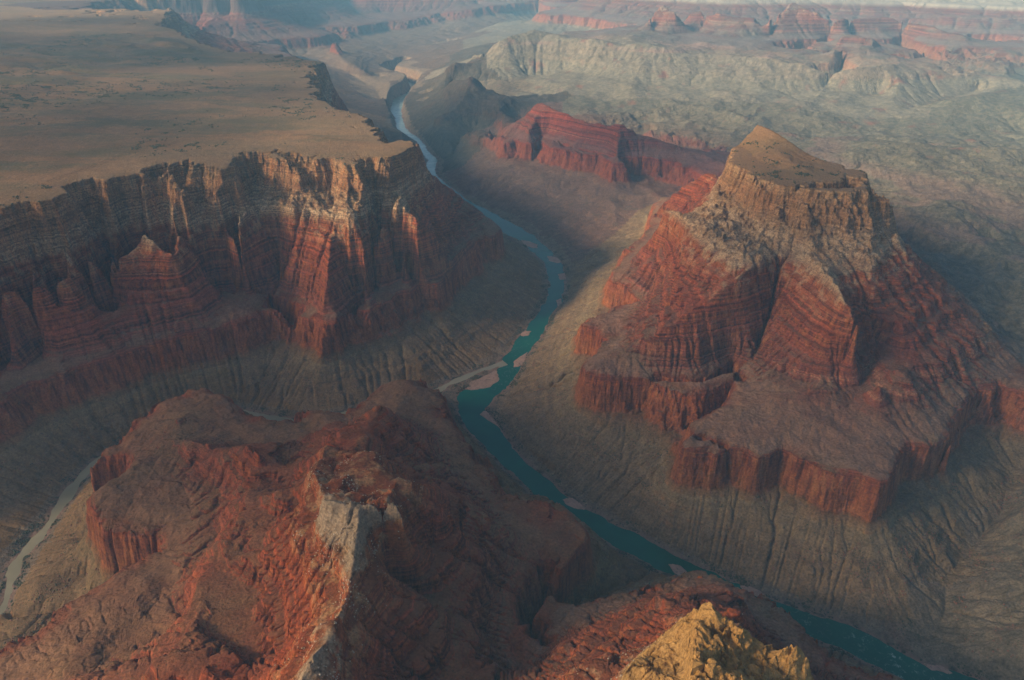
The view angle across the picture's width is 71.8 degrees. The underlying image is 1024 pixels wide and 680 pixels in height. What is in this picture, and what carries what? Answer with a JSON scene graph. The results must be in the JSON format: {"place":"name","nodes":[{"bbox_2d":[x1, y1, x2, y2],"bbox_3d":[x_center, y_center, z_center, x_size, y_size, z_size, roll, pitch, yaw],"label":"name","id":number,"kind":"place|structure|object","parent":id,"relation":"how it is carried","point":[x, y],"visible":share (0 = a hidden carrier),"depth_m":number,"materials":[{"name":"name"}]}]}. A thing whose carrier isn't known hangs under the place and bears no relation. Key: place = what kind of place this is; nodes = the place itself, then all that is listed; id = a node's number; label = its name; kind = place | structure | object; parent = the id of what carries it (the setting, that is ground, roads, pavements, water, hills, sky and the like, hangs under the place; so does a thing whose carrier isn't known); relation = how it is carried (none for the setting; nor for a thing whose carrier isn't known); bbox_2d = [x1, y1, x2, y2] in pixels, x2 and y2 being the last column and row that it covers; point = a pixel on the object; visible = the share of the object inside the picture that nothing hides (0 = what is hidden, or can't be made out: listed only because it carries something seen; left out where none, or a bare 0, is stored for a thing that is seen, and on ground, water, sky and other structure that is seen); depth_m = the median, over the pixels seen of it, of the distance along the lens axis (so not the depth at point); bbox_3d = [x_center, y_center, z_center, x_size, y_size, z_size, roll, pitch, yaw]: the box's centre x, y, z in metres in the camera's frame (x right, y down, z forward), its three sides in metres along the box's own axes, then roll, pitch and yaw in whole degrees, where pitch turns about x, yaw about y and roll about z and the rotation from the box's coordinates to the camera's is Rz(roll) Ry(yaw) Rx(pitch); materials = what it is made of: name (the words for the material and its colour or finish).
{"place":"outdoors","nodes":[
{"label":"outdoors","id":0,"kind":"place"},
{"bbox_2d":[0,360,507,613],"bbox_3d":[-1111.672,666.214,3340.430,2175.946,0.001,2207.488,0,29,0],"label":"side stream","id":1,"kind":"structure","parent":0,"point":[65,498],"depth_m":3191.18,"materials":[{"name":"liquid"}]},
{"bbox_2d":[0,0,511,118],"bbox_3d":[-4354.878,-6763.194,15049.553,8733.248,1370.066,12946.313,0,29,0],"label":"cliff wall","id":2,"kind":"structure","parent":0,"point":[343,40],"depth_m":14174.13,"materials":[{"name":"stone"}]},
{"bbox_2d":[0,0,541,524],"bbox_3d":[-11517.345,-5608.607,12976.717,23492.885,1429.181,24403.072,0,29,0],"label":"plateau","id":3,"kind":"structure","parent":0,"point":[252,242],"depth_m":4189.73,"materials":[{"name":"brown stone"}]},
{"bbox_2d":[0,32,864,206],"bbox_3d":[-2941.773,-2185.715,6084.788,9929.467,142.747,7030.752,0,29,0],"label":"rim scrub","id":4,"kind":"object","parent":3,"relation":"on","point":[106,95],"visible":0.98,"depth_m":5886.04,"materials":[{"name":"green plant"}]},
{"bbox_2d":[0,339,667,679],"bbox_3d":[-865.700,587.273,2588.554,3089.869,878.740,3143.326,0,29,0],"label":"ridge","id":5,"kind":"structure","parent":0,"point":[200,498],"depth_m":2311.36,"materials":[{"name":"red stone"}]},
{"bbox_2d":[274,450,742,679],"bbox_3d":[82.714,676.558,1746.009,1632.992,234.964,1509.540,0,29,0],"label":"pale rubble","id":6,"kind":"object","parent":5,"relation":"on","point":[359,568],"visible":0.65,"depth_m":1927.93,"materials":[{"name":"stone"}]},
{"bbox_2d":[387,36,585,172],"bbox_3d":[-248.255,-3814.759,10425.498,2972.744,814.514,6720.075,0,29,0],"label":"hill","id":7,"kind":"structure","parent":0,"point":[457,111],"depth_m":9152.87,"materials":[{"name":"stone"}]},
{"bbox_2d":[0,37,994,679],"bbox_3d":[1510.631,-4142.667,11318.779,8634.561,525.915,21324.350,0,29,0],"label":"canyon floor","id":8,"kind":"structure","parent":0,"point":[928,647],"depth_m":3388.26,"materials":[{"name":"brown soil"}]},
{"bbox_2d":[465,370,498,389],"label":"sandbar","id":9,"kind":"structure","parent":8,"relation":"on","point":[488,380],"depth_m":4084.20,"materials":[{"name":"sand"}]},
{"bbox_2d":[480,411,502,428],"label":"sandbar","id":10,"kind":"structure","parent":8,"relation":"on","point":[486,415],"depth_m":3785.31,"materials":[{"name":"beige sand"}]},
{"bbox_2d":[0,165,992,679],"bbox_3d":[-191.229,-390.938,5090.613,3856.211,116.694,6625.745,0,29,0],"label":"riverside scrub","id":11,"kind":"object","parent":8,"relation":"on","point":[650,567],"visible":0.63,"depth_m":3092.92,"materials":[{"name":"green plant"}]},
{"bbox_2d":[0,252,1023,673],"bbox_3d":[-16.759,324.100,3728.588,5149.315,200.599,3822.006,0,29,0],"label":"fallen boulders","id":12,"kind":"object","parent":8,"relation":"on","point":[578,468],"visible":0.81,"depth_m":3069.55,"materials":[{"name":"stone"}]},
{"bbox_2d":[0,194,1023,660],"bbox_3d":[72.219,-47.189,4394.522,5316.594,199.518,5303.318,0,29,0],"label":"desert scrub","id":13,"kind":"object","parent":8,"relation":"on","point":[578,436],"visible":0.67,"depth_m":3328.79,"materials":[{"name":"green plant"}]},
{"bbox_2d":[513,352,527,366],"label":"sandbar","id":14,"kind":"structure","parent":8,"relation":"on","point":[519,361],"depth_m":4286.03,"materials":[{"name":"beige sand"}]},
{"bbox_2d":[521,331,530,335],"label":"sandbar","id":15,"kind":"structure","parent":8,"relation":"on","point":[525,333],"depth_m":4588.97,"materials":[{"name":"sand"}]},
{"bbox_2d":[547,256,560,262],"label":"sandbar","id":16,"kind":"structure","parent":8,"relation":"on","point":[553,259],"depth_m":5649.58,"materials":[{"name":"beige sand"}]},
{"bbox_2d":[558,273,565,279],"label":"sandbar","id":17,"kind":"structure","parent":8,"relation":"on","point":[562,276],"depth_m":5364.40,"materials":[{"name":"beige sand"}]},
{"bbox_2d":[563,498,584,509],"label":"sandbar","id":18,"kind":"structure","parent":8,"relation":"on","point":[570,502],"depth_m":3205.70,"materials":[{"name":"beige sand"}]},
{"bbox_2d":[443,102,729,261],"bbox_3d":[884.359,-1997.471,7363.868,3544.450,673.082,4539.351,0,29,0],"label":"red butte","id":19,"kind":"object","parent":8,"relation":"on","point":[544,152],"visible":0.9,"depth_m":6944.78,"materials":[{"name":"red stone"}]},
{"bbox_2d":[668,564,686,574],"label":"sandbar","id":20,"kind":"structure","parent":8,"relation":"on","point":[678,569],"depth_m":2870.30,"materials":[{"name":"beige sand"}]},
{"bbox_2d":[740,586,765,596],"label":"sandbar","id":21,"kind":"structure","parent":8,"relation":"on","point":[755,591],"depth_m":2777.07,"materials":[{"name":"beige sand"}]},
{"bbox_2d":[500,124,1023,624],"bbox_3d":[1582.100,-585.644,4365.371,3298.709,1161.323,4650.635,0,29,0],"label":"tall butte","id":22,"kind":"object","parent":8,"relation":"on","point":[826,348],"visible":1,"depth_m":3366.26,"materials":[{"name":"red stone"}]},
{"bbox_2d":[924,663,951,673],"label":"sandbar","id":23,"kind":"structure","parent":8,"relation":"on","point":[938,668],"depth_m":2481.02,"materials":[{"name":"beige sand"}]},
{"bbox_2d":[390,82,977,679],"bbox_3d":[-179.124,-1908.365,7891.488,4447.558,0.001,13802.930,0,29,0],"label":"river","id":24,"kind":"structure","parent":0,"point":[860,644],"depth_m":3314.30,"materials":[{"name":"liquid"}]},
{"bbox_2d":[521,240,537,247],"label":"sandbar","id":25,"kind":"structure","parent":24,"relation":"in","point":[530,244],"depth_m":5929.03,"materials":[{"name":"beige sand"}]},
{"bbox_2d":[472,555,901,679],"bbox_3d":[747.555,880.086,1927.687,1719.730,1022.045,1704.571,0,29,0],"label":"crag","id":26,"kind":"structure","parent":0,"point":[713,633],"depth_m":1908.55,"materials":[{"name":"stone"}]},
{"bbox_2d":[425,30,1023,118],"bbox_3d":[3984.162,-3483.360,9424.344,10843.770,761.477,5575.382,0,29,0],"label":"mountain slope","id":27,"kind":"structure","parent":0,"point":[606,67],"depth_m":9564.58,"materials":[{"name":"beige stone"}]},
{"bbox_2d":[463,0,1023,48],"bbox_3d":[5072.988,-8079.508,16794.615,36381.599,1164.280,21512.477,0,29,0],"label":"distant rim","id":28,"kind":"object","parent":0,"point":[998,20],"visible":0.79,"depth_m":13992.78,"materials":[{"name":"stone"}]},
{"bbox_2d":[556,3,1023,80],"bbox_3d":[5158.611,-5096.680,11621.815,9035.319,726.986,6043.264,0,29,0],"label":"distant buttes","id":29,"kind":"object","parent":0,"point":[795,29],"visible":0.95,"depth_m":11497.15,"materials":[{"name":"stone"}]},
{"bbox_2d":[562,85,1023,363],"bbox_3d":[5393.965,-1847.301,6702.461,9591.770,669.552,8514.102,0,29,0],"label":"badlands","id":30,"kind":"structure","parent":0,"point":[946,177],"depth_m":6577.59,"materials":[{"name":"beige stone"}]},
{"bbox_2d":[902,487,1023,679],"bbox_3d":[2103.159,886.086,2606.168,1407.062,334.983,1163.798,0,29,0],"label":"canyon slope","id":31,"kind":"structure","parent":0,"point":[980,618],"depth_m":2663.39,"materials":[{"name":"stone"}]}
]}

